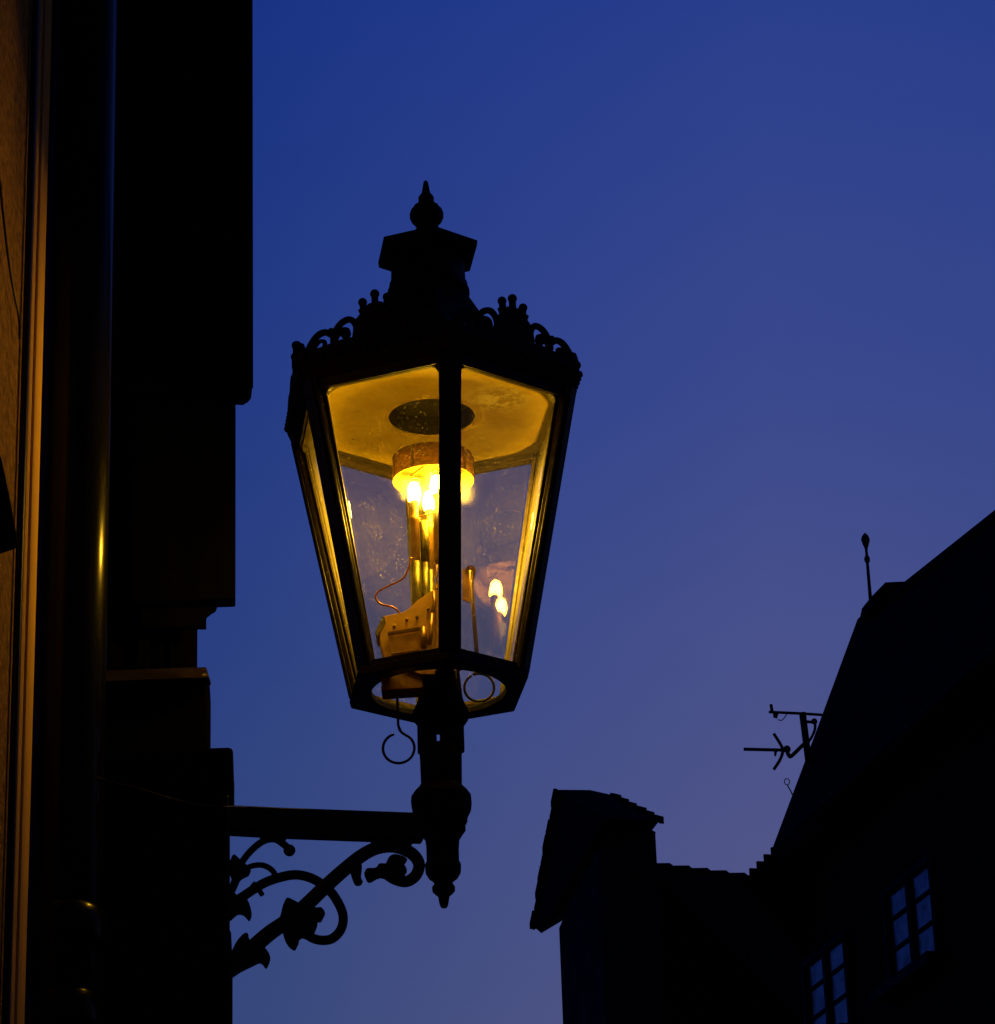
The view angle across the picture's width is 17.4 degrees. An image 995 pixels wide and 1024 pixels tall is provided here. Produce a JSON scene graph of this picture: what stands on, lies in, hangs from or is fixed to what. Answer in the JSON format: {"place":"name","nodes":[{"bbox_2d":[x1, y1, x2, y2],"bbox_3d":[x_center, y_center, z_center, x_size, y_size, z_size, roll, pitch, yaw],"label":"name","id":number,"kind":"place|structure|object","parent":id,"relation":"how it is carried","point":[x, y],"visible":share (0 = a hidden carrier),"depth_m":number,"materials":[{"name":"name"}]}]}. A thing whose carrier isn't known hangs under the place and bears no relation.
{"place":"outdoors","nodes":[
{"label":"outdoors","id":0,"kind":"place"},
{"bbox_2d":[197,0,994,1023],"label":"sky","id":1,"kind":"structure","parent":0,"point":[760,234],"materials":[{"name":"blue"}]},
{"bbox_2d":[529,788,804,1023],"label":"ridged house","id":2,"kind":"structure","parent":0,"point":[645,937],"depth_m":56.35,"materials":[{"name":"tile"}]},
{"bbox_3d":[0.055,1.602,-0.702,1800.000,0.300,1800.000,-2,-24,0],"label":"street","id":3,"kind":"structure","parent":0,"visible":0},
{"bbox_2d":[0,0,252,1023],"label":"town house","id":4,"kind":"structure","parent":3,"relation":"on","point":[182,352],"depth_m":6.65,"materials":[{"name":"stone"}]},
{"bbox_2d":[0,456,17,552],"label":"hanging board","id":5,"kind":"object","parent":4,"relation":"attached to","point":[8,539],"visible":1,"depth_m":5.30,"materials":[{"name":"black paint"}]},
{"bbox_2d":[0,177,20,338],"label":"cable","id":6,"kind":"object","parent":4,"relation":"attached to","point":[9,267],"visible":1,"depth_m":5.45,"materials":[{"name":"black"}]},
{"bbox_2d":[1,0,39,1023],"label":"conduit","id":7,"kind":"object","parent":4,"relation":"attached to","point":[7,954],"visible":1,"depth_m":5.49,"materials":[{"name":"brown metal"}]},
{"bbox_2d":[24,0,117,1023],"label":"downpipe","id":8,"kind":"object","parent":4,"relation":"attached to","point":[68,928],"visible":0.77,"depth_m":5.83,"materials":[{"name":"black metal"}]},
{"bbox_2d":[220,180,582,977],"bbox_3d":[-0.138,0.100,6.101,0.660,1.642,0.544,-11,-25,19],"label":"gas lantern","id":9,"kind":"object","parent":4,"relation":"attached to","point":[428,388],"visible":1,"depth_m":6.01,"materials":[{"name":"black paint"}]},
{"bbox_2d":[742,510,994,1023],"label":"steep roofed house","id":10,"kind":"structure","parent":3,"relation":"on","point":[868,883],"depth_m":36.82,"materials":[{"name":"tile"}]},
{"bbox_2d":[744,704,821,769],"bbox_3d":[3.530,2.762,40.053,1.010,0.884,0.706,-2,-24,0],"label":"tv antenna","id":11,"kind":"object","parent":10,"relation":"attached to","point":[806,740],"visible":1,"depth_m":39.99,"materials":[{"name":"black paint"}]},
{"bbox_2d":[784,778,792,794],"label":"wire loop","id":12,"kind":"object","parent":10,"relation":"attached to","point":[787,785],"visible":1,"depth_m":40.07,"materials":[{"name":"black paint"}]},
{"bbox_2d":[800,929,857,1023],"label":"window","id":13,"kind":"structure","parent":10,"relation":"in","point":[826,975],"depth_m":38.28,"materials":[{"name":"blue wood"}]},
{"bbox_2d":[861,533,871,599],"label":"lightning rod","id":14,"kind":"object","parent":10,"relation":"on","point":[865,539],"visible":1,"depth_m":40.91,"materials":[{"name":"black paint"}]},
{"bbox_2d":[869,854,948,1003],"bbox_3d":[4.505,4.604,35.976,0.250,1.263,1.703,5,-24,-15],"label":"window","id":15,"kind":"structure","parent":10,"relation":"in","point":[914,952],"depth_m":35.93,"materials":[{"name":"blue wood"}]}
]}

